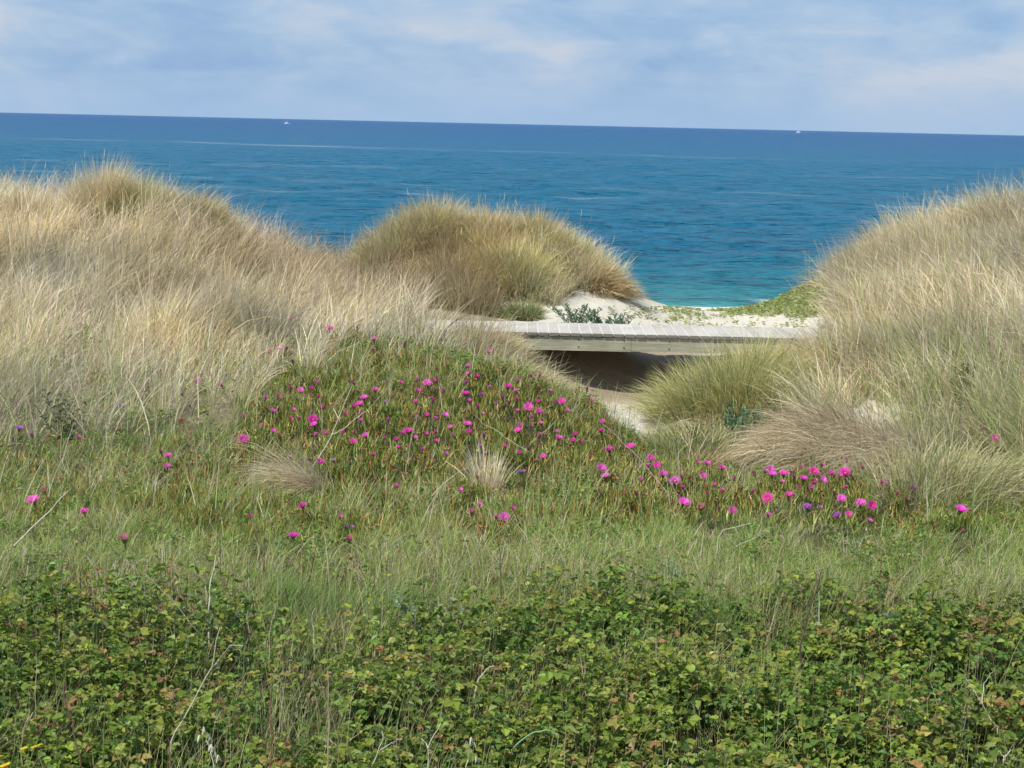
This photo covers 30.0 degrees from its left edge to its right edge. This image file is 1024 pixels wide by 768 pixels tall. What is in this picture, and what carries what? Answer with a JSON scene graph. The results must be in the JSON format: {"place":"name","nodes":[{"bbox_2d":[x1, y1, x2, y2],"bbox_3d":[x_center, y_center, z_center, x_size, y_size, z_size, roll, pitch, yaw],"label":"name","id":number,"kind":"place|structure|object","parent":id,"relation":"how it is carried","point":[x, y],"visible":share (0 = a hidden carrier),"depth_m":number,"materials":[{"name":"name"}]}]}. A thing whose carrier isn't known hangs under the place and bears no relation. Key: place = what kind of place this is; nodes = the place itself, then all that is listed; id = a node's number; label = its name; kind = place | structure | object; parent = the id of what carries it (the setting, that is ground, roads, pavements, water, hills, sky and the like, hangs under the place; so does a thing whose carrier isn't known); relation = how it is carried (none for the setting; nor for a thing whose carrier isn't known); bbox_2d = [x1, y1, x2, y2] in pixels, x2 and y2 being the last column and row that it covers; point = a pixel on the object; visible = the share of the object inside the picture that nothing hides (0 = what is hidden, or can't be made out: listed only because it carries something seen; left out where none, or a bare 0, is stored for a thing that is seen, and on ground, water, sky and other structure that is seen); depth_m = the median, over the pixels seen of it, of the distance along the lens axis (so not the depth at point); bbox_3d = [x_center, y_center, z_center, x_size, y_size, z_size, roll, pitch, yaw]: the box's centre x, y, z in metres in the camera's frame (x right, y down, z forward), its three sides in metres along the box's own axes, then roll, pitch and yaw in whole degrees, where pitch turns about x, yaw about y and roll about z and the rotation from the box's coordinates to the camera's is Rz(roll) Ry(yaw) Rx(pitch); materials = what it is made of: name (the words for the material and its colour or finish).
{"place":"outdoors","nodes":[
{"label":"outdoors","id":0,"kind":"place"},
{"bbox_2d":[323,187,640,316],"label":"mound grass","id":1,"kind":"structure","parent":0,"point":[486,304],"depth_m":29.81,"materials":[{"name":"plant"}]},
{"bbox_2d":[0,314,1008,554],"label":"straggling grass","id":2,"kind":"structure","parent":0,"point":[462,342],"depth_m":17.09,"materials":[{"name":"plant"}]},
{"bbox_2d":[0,223,1022,767],"bbox_3d":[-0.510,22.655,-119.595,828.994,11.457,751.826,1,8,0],"label":"ground","id":3,"kind":"structure","parent":0,"point":[610,371],"depth_m":20.15,"materials":[{"name":"sand"}]},
{"bbox_2d":[20,710,32,765],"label":"dead stem","id":4,"kind":"object","parent":3,"relation":"on","point":[23,731],"visible":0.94,"depth_m":8.56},
{"bbox_2d":[0,184,66,231],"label":"grass tussock","id":5,"kind":"object","parent":3,"relation":"on","point":[20,205],"depth_m":28.39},
{"bbox_2d":[27,495,39,508],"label":"ice plant flower","id":6,"kind":"object","parent":3,"relation":"on","point":[32,498],"visible":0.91,"depth_m":14.77,"materials":[{"name":"pink plant"}]},
{"bbox_2d":[35,657,36,730],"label":"dead stem","id":7,"kind":"object","parent":3,"relation":"on","point":[35,687],"visible":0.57,"depth_m":9.04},
{"bbox_2d":[13,491,67,551],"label":"dead stem","id":8,"kind":"object","parent":3,"relation":"on","point":[20,539],"visible":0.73,"depth_m":13.05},
{"bbox_2d":[33,389,89,446],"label":"leafy weed","id":9,"kind":"object","parent":3,"relation":"on","point":[72,420],"visible":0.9,"depth_m":18.52,"materials":[{"name":"green plant"}]},
{"bbox_2d":[63,681,81,767],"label":"bramble cane","id":10,"kind":"object","parent":3,"relation":"on","point":[72,726],"visible":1,"depth_m":8.34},
{"bbox_2d":[51,593,129,639],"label":"leafy weed","id":11,"kind":"object","parent":3,"relation":"on","point":[103,601],"visible":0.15,"depth_m":11.13,"materials":[{"name":"green plant"}]},
{"bbox_2d":[46,148,154,226],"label":"grass tussock","id":12,"kind":"object","parent":3,"relation":"on","point":[88,185],"depth_m":28.58,"materials":[{"name":"plant"}]},
{"bbox_2d":[120,532,128,549],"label":"ice plant flower","id":13,"kind":"object","parent":3,"relation":"on","point":[123,540],"visible":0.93,"depth_m":13.39,"materials":[{"name":"pink plant"}]},
{"bbox_2d":[70,159,189,224],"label":"grass tussock","id":14,"kind":"object","parent":3,"relation":"on","point":[128,197],"depth_m":28.55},
{"bbox_2d":[168,738,170,767],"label":"bramble cane","id":15,"kind":"object","parent":3,"relation":"on","point":[169,755],"visible":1,"depth_m":8.34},
{"bbox_2d":[143,573,197,645],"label":"dead stem","id":16,"kind":"object","parent":3,"relation":"on","point":[175,603],"visible":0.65,"depth_m":10.46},
{"bbox_2d":[140,180,257,252],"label":"grass tussock","id":17,"kind":"object","parent":3,"relation":"on","point":[207,209],"depth_m":28.71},
{"bbox_2d":[165,628,241,756],"bbox_3d":[-1.382,1.526,8.604,0.346,0.869,0.098,1,8,-4],"label":"dead stem","id":18,"kind":"object","parent":3,"relation":"on","point":[197,692],"visible":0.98,"depth_m":8.60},
{"bbox_2d":[197,727,221,767],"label":"wild oat","id":19,"kind":"object","parent":3,"relation":"on","point":[210,745],"visible":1,"depth_m":8.28,"materials":[{"name":"beige plant"}]},
{"bbox_2d":[208,555,215,656],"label":"dead stem","id":20,"kind":"object","parent":3,"relation":"on","point":[209,599],"visible":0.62,"depth_m":10.93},
{"bbox_2d":[238,434,248,444],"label":"ice plant flower","id":21,"kind":"object","parent":3,"relation":"on","point":[242,438],"visible":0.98,"depth_m":17.31,"materials":[{"name":"pink plant"}]},
{"bbox_2d":[269,676,272,767],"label":"bramble cane","id":22,"kind":"object","parent":3,"relation":"on","point":[270,725],"visible":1,"depth_m":8.36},
{"bbox_2d":[267,606,275,689],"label":"dead stem","id":23,"kind":"object","parent":3,"relation":"on","point":[269,642],"visible":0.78,"depth_m":10.33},
{"bbox_2d":[0,150,561,457],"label":"dune grass","id":24,"kind":"structure","parent":3,"relation":"on","point":[270,300],"depth_m":24.21,"materials":[{"name":"plant"}]},
{"bbox_2d":[231,421,333,499],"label":"grass tussock","id":25,"kind":"object","parent":3,"relation":"on","point":[300,479],"depth_m":15.83,"materials":[{"name":"plant"}]},
{"bbox_2d":[235,240,341,283],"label":"grass tussock","id":26,"kind":"object","parent":3,"relation":"on","point":[276,258],"depth_m":28.99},
{"bbox_2d":[286,532,299,546],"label":"ice plant flower","id":27,"kind":"object","parent":3,"relation":"on","point":[293,535],"visible":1,"depth_m":13.61,"materials":[{"name":"pink plant"}]},
{"bbox_2d":[298,502,307,513],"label":"ice plant flower","id":28,"kind":"object","parent":3,"relation":"on","point":[302,505],"visible":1,"depth_m":14.68,"materials":[{"name":"pink plant"}]},
{"bbox_2d":[312,608,314,681],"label":"dead stem","id":29,"kind":"object","parent":3,"relation":"on","point":[313,642],"visible":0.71,"depth_m":10.57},
{"bbox_2d":[327,671,336,767],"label":"dead stem","id":30,"kind":"object","parent":3,"relation":"on","point":[329,727],"visible":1,"depth_m":8.49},
{"bbox_2d":[218,561,449,642],"bbox_3d":[-1.065,1.310,11.959,1.578,0.425,1.358,1,8,0],"label":"grass tussock","id":31,"kind":"object","parent":3,"relation":"on","point":[283,589],"depth_m":11.95,"materials":[{"name":"plant"}]},
{"bbox_2d":[346,535,351,546],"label":"ice plant flower","id":32,"kind":"object","parent":3,"relation":"on","point":[349,538],"visible":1,"depth_m":13.39,"materials":[{"name":"pink plant"}]},
{"bbox_2d":[312,386,387,466],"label":"dead stem","id":33,"kind":"object","parent":3,"relation":"on","point":[337,421],"visible":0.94,"depth_m":16.53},
{"bbox_2d":[371,732,395,766],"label":"dead stem","id":34,"kind":"object","parent":3,"relation":"on","point":[381,749],"visible":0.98,"depth_m":8.36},
{"bbox_2d":[348,243,440,294],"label":"grass tussock","id":35,"kind":"object","parent":3,"relation":"on","point":[391,270],"depth_m":29.98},
{"bbox_2d":[406,410,419,479],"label":"dead stem","id":36,"kind":"object","parent":3,"relation":"on","point":[409,448],"visible":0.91,"depth_m":16.75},
{"bbox_2d":[417,723,440,767],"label":"dead stem","id":37,"kind":"object","parent":3,"relation":"on","point":[429,744],"visible":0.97,"depth_m":8.33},
{"bbox_2d":[383,185,489,249],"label":"grass tussock","id":38,"kind":"object","parent":3,"relation":"on","point":[441,211],"depth_m":30.74,"materials":[{"name":"plant"}]},
{"bbox_2d":[390,586,487,644],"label":"leafy weed","id":39,"kind":"object","parent":3,"relation":"on","point":[407,608],"visible":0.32,"depth_m":11.10,"materials":[{"name":"green plant"}]},
{"bbox_2d":[390,246,499,298],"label":"grass tussock","id":40,"kind":"object","parent":3,"relation":"on","point":[452,263],"depth_m":29.68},
{"bbox_2d":[463,737,478,767],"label":"wild oat","id":41,"kind":"object","parent":3,"relation":"on","point":[476,757],"visible":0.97,"depth_m":8.41,"materials":[{"name":"beige plant"}]},
{"bbox_2d":[473,666,492,717],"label":"dead stem","id":42,"kind":"object","parent":3,"relation":"on","point":[476,687],"visible":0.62,"depth_m":9.44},
{"bbox_2d":[444,431,525,493],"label":"grass tussock","id":43,"kind":"object","parent":3,"relation":"on","point":[495,478],"depth_m":16.59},
{"bbox_2d":[444,199,532,249],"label":"grass tussock","id":44,"kind":"object","parent":3,"relation":"on","point":[481,232],"depth_m":30.84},
{"bbox_2d":[438,309,552,367],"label":"grass tussock","id":45,"kind":"object","parent":3,"relation":"on","point":[499,339],"depth_m":25.25,"materials":[{"name":"plant"}]},
{"bbox_2d":[498,542,504,609],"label":"dead stem","id":46,"kind":"object","parent":3,"relation":"on","point":[500,572],"visible":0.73,"depth_m":11.64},
{"bbox_2d":[500,512,509,522],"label":"ice plant flower","id":47,"kind":"object","parent":3,"relation":"on","point":[504,516],"visible":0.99,"depth_m":14.55,"materials":[{"name":"pink plant"}]},
{"bbox_2d":[0,535,1023,767],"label":"bramble leaves","id":48,"kind":"object","parent":3,"relation":"on","point":[127,657],"visible":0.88,"depth_m":9.76,"materials":[{"name":"green plant"}]},
{"bbox_2d":[0,324,1023,562],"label":"ice plant leaves","id":49,"kind":"object","parent":3,"relation":"on","point":[359,449],"visible":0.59,"depth_m":17.12,"materials":[{"name":"plant"}]},
{"bbox_2d":[307,414,317,426],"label":"ice plant flower","id":50,"kind":"object","parent":49,"relation":"attached to","point":[312,418],"visible":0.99,"depth_m":18.45,"materials":[{"name":"pink plant"}]},
{"bbox_2d":[404,427,412,439],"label":"ice plant flower","id":51,"kind":"object","parent":49,"relation":"attached to","point":[408,430],"visible":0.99,"depth_m":17.91,"materials":[{"name":"pink plant"}]},
{"bbox_2d":[421,379,430,388],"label":"ice plant flower","id":52,"kind":"object","parent":49,"relation":"on","point":[426,382],"visible":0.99,"depth_m":19.72,"materials":[{"name":"pink plant"}]},
{"bbox_2d":[463,420,472,431],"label":"ice plant flower","id":53,"kind":"object","parent":49,"relation":"attached to","point":[467,423],"visible":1,"depth_m":18.26,"materials":[{"name":"pink plant"}]},
{"bbox_2d":[524,402,533,411],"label":"ice plant flower","id":54,"kind":"object","parent":49,"relation":"attached to","point":[528,406],"visible":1,"depth_m":19.40,"materials":[{"name":"pink plant"}]},
{"bbox_2d":[0,516,1023,767],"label":"wiry grass","id":55,"kind":"structure","parent":3,"relation":"on","point":[364,632],"depth_m":10.40,"materials":[{"name":"plant"}]},
{"bbox_2d":[453,230,581,301],"bbox_3d":[0.049,-1.909,29.922,2.290,1.196,2.193,1,8,0],"label":"grass tussock","id":56,"kind":"object","parent":3,"relation":"on","point":[526,262],"depth_m":29.74,"materials":[{"name":"plant"}]},
{"bbox_2d":[515,469,524,481],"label":"ice plant flower","id":57,"kind":"object","parent":3,"relation":"on","point":[521,471],"visible":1,"depth_m":16.95,"materials":[{"name":"purple plant"}]},
{"bbox_2d":[491,292,551,321],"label":"grass tussock","id":58,"kind":"object","parent":3,"relation":"on","point":[531,312],"depth_m":28.56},
{"bbox_2d":[511,729,558,756],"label":"stem","id":59,"kind":"object","parent":3,"relation":"on","point":[521,740],"visible":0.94,"depth_m":8.67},
{"bbox_2d":[493,198,585,253],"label":"grass tussock","id":60,"kind":"object","parent":3,"relation":"on","point":[531,222],"depth_m":30.94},
{"bbox_2d":[483,343,599,397],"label":"grass tussock","id":61,"kind":"object","parent":3,"relation":"on","point":[541,366],"depth_m":23.04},
{"bbox_2d":[546,303,601,322],"bbox_3d":[0.895,-1.012,28.016,0.769,0.404,0.767,3,8,10],"label":"sea spurge","id":62,"kind":"object","parent":3,"relation":"on","point":[580,318],"visible":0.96,"depth_m":27.96,"materials":[{"name":"green plant"}]},
{"bbox_2d":[526,223,631,283],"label":"grass tussock","id":63,"kind":"object","parent":3,"relation":"on","point":[577,243],"depth_m":30.81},
{"bbox_2d":[539,241,648,302],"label":"grass tussock","id":64,"kind":"object","parent":3,"relation":"on","point":[619,290],"depth_m":30.36,"materials":[{"name":"plant"}]},
{"bbox_2d":[597,462,606,475],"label":"ice plant flower","id":65,"kind":"object","parent":3,"relation":"on","point":[601,467],"visible":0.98,"depth_m":17.40,"materials":[{"name":"pink plant"}]},
{"bbox_2d":[604,446,613,457],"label":"ice plant flower","id":66,"kind":"object","parent":3,"relation":"on","point":[608,449],"visible":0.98,"depth_m":18.65,"materials":[{"name":"pink plant"}]},
{"bbox_2d":[586,309,631,323],"bbox_3d":[1.433,-0.875,27.937,0.605,0.471,0.716,6,9,31],"label":"sea spurge","id":67,"kind":"object","parent":3,"relation":"on","point":[598,320],"visible":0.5,"depth_m":27.89,"materials":[{"name":"green plant"}]},
{"bbox_2d":[422,319,822,361],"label":"boardwalk","id":68,"kind":"structure","parent":3,"relation":"on","point":[620,337],"depth_m":26.18,"materials":[{"name":"grey wood"}]},
{"bbox_2d":[626,442,634,454],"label":"ice plant flower","id":69,"kind":"object","parent":3,"relation":"on","point":[629,445],"visible":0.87,"depth_m":18.96,"materials":[{"name":"pink plant"}]},
{"bbox_2d":[536,693,733,767],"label":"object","id":70,"kind":"object","parent":3,"relation":"on","point":[697,752],"depth_m":9.37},
{"bbox_2d":[600,421,673,504],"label":"dead stem","id":71,"kind":"object","parent":3,"relation":"on","point":[639,459],"visible":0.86,"depth_m":16.43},
{"bbox_2d":[647,454,654,462],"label":"ice plant flower","id":72,"kind":"object","parent":3,"relation":"on","point":[650,458],"visible":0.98,"depth_m":18.58,"materials":[{"name":"pink plant"}]},
{"bbox_2d":[512,296,792,416],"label":"dry litter","id":73,"kind":"object","parent":3,"relation":"on","point":[679,324],"visible":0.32,"depth_m":29.78,"materials":[{"name":"brown plant"}]},
{"bbox_2d":[638,557,687,590],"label":"leafy weed","id":74,"kind":"object","parent":3,"relation":"on","point":[672,563],"visible":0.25,"depth_m":12.90,"materials":[{"name":"green plant"}]},
{"bbox_2d":[659,470,667,480],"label":"ice plant flower","id":75,"kind":"object","parent":3,"relation":"on","point":[662,472],"visible":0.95,"depth_m":17.53,"materials":[{"name":"pink plant"}]},
{"bbox_2d":[668,475,680,487],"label":"ice plant flower","id":76,"kind":"object","parent":3,"relation":"on","point":[674,480],"visible":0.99,"depth_m":17.33,"materials":[{"name":"pink plant"}]},
{"bbox_2d":[595,409,769,464],"bbox_3d":[1.852,0.557,19.615,2.091,0.614,2.089,1,8,0],"label":"grass tussock","id":77,"kind":"object","parent":3,"relation":"on","point":[700,439],"depth_m":19.61,"materials":[{"name":"plant"}]},
{"bbox_2d":[678,497,690,510],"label":"ice plant flower","id":78,"kind":"object","parent":3,"relation":"on","point":[682,501],"visible":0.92,"depth_m":15.91,"materials":[{"name":"pink plant"}]},
{"bbox_2d":[671,412,718,443],"bbox_3d":[1.913,0.511,19.968,0.611,0.412,0.336,-5,10,-39],"label":"withered dock","id":79,"kind":"object","parent":3,"relation":"on","point":[709,424],"visible":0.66,"depth_m":19.97,"materials":[{"name":"brown plant"}]},
{"bbox_2d":[688,608,701,649],"bbox_3d":[1.030,1.483,10.776,0.070,0.456,0.018,3,8,12],"label":"bramble cane","id":80,"kind":"object","parent":3,"relation":"on","point":[694,624],"visible":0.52,"depth_m":10.76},
{"bbox_2d":[697,503,704,514],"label":"ice plant flower","id":81,"kind":"object","parent":3,"relation":"on","point":[700,506],"visible":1,"depth_m":15.43,"materials":[{"name":"pink plant"}]},
{"bbox_2d":[674,580,753,647],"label":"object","id":82,"kind":"object","parent":3,"relation":"on","point":[721,619],"depth_m":11.32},
{"bbox_2d":[679,436,749,472],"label":"grass tussock","id":83,"kind":"object","parent":3,"relation":"on","point":[711,462],"depth_m":18.72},
{"bbox_2d":[600,273,836,327],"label":"creeping plants","id":84,"kind":"object","parent":3,"relation":"on","point":[775,304],"visible":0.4,"depth_m":30.70,"materials":[{"name":"green plant"}]},
{"bbox_2d":[612,319,842,428],"bbox_3d":[2.398,-0.039,21.594,3.167,1.384,3.455,1,8,0],"label":"grass tussock","id":85,"kind":"object","parent":3,"relation":"on","point":[715,387],"depth_m":21.18,"materials":[{"name":"plant"}]},
{"bbox_2d":[729,506,736,514],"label":"ice plant flower","id":86,"kind":"object","parent":3,"relation":"on","point":[732,509],"visible":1,"depth_m":15.37,"materials":[{"name":"pink plant"}]},
{"bbox_2d":[721,401,774,441],"bbox_3d":[2.391,0.441,19.805,0.501,0.538,0.499,-4,9,-33],"label":"sea spurge","id":87,"kind":"object","parent":3,"relation":"on","point":[736,418],"visible":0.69,"depth_m":19.76,"materials":[{"name":"green plant"}]},
{"bbox_2d":[762,493,772,502],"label":"ice plant flower","id":88,"kind":"object","parent":3,"relation":"on","point":[767,497],"visible":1,"depth_m":15.82,"materials":[{"name":"pink plant"}]},
{"bbox_2d":[784,491,791,501],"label":"ice plant flower","id":89,"kind":"object","parent":3,"relation":"on","point":[788,494],"visible":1,"depth_m":15.85,"materials":[{"name":"pink plant"}]},
{"bbox_2d":[802,503,811,512],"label":"ice plant flower","id":90,"kind":"object","parent":3,"relation":"on","point":[806,506],"visible":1,"depth_m":15.18,"materials":[{"name":"purple plant"}]},
{"bbox_2d":[797,570,821,685],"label":"dead stem","id":91,"kind":"object","parent":3,"relation":"on","point":[816,592],"visible":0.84,"depth_m":10.47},
{"bbox_2d":[710,363,912,482],"bbox_3d":[2.875,0.388,18.713,2.110,1.194,2.394,4,8,16],"label":"grass tussock","id":92,"kind":"object","parent":3,"relation":"on","point":[777,434],"depth_m":18.77,"materials":[{"name":"plant"}]},
{"bbox_2d":[809,465,818,476],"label":"ice plant flower","id":93,"kind":"object","parent":3,"relation":"on","point":[812,469],"visible":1,"depth_m":17.35,"materials":[{"name":"pink plant"}]},
{"bbox_2d":[818,474,826,483],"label":"ice plant flower","id":94,"kind":"object","parent":3,"relation":"on","point":[823,478],"visible":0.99,"depth_m":16.69,"materials":[{"name":"pink plant"}]},
{"bbox_2d":[754,309,903,385],"bbox_3d":[3.651,-0.331,22.314,2.204,1.201,3.220,1,8,0],"label":"grass tussock","id":95,"kind":"object","parent":3,"relation":"on","point":[843,344],"depth_m":21.87,"materials":[{"name":"plant"}]},
{"bbox_2d":[836,493,845,504],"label":"ice plant flower","id":96,"kind":"object","parent":3,"relation":"on","point":[841,498],"visible":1,"depth_m":15.94,"materials":[{"name":"pink plant"}]},
{"bbox_2d":[839,468,850,476],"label":"ice plant flower","id":97,"kind":"object","parent":3,"relation":"on","point":[844,472],"visible":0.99,"depth_m":16.91,"materials":[{"name":"pink plant"}]},
{"bbox_2d":[855,498,866,509],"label":"ice plant flower","id":98,"kind":"object","parent":3,"relation":"on","point":[860,503],"visible":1,"depth_m":15.72,"materials":[{"name":"pink plant"}]},
{"bbox_2d":[868,500,877,509],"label":"ice plant flower","id":99,"kind":"object","parent":3,"relation":"on","point":[872,505],"visible":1,"depth_m":15.59,"materials":[{"name":"pink plant"}]},
{"bbox_2d":[777,393,972,484],"bbox_3d":[3.376,0.563,17.961,1.916,0.837,2.014,-6,11,-43],"label":"grass tussock","id":100,"kind":"object","parent":3,"relation":"on","point":[890,438],"depth_m":18.00,"materials":[{"name":"plant"}]},
{"bbox_2d":[740,164,1023,466],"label":"dune grass","id":101,"kind":"structure","parent":3,"relation":"on","point":[951,266],"depth_m":22.60,"materials":[{"name":"plant"}]},
{"bbox_2d":[825,418,1023,521],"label":"grass tussock","id":102,"kind":"object","parent":3,"relation":"on","point":[963,467],"depth_m":16.11,"materials":[{"name":"plant"}]},
{"bbox_2d":[956,504,966,518],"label":"ice plant flower","id":103,"kind":"object","parent":3,"relation":"on","point":[960,508],"visible":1,"depth_m":14.82,"materials":[{"name":"pink plant"}]},
{"bbox_2d":[966,672,997,761],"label":"dead stem","id":104,"kind":"object","parent":3,"relation":"on","point":[983,705],"visible":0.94,"depth_m":9.21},
{"bbox_2d":[0,113,1023,306],"bbox_3d":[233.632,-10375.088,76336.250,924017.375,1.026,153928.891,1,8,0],"label":"sea","id":105,"kind":"structure","parent":0,"point":[703,217],"depth_m":302.37,"materials":[{"name":"liquid"}]},
{"bbox_2d":[0,324,1023,750],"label":"meadow grass","id":106,"kind":"structure","parent":0,"point":[1006,546],"depth_m":13.94,"materials":[{"name":"plant"}]},
{"bbox_2d":[0,0,1023,135],"label":"sky","id":107,"kind":"structure","parent":0,"point":[890,66],"materials":[{"name":"blue"}]},
{"bbox_2d":[948,363,974,409],"bbox_3d":[4.697,0.028,19.991,0.224,0.525,0.226,7,10,37],"label":"dark shrublet","id":108,"kind":"object","parent":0,"point":[962,373],"visible":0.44,"depth_m":19.93,"materials":[{"name":"green plant"}]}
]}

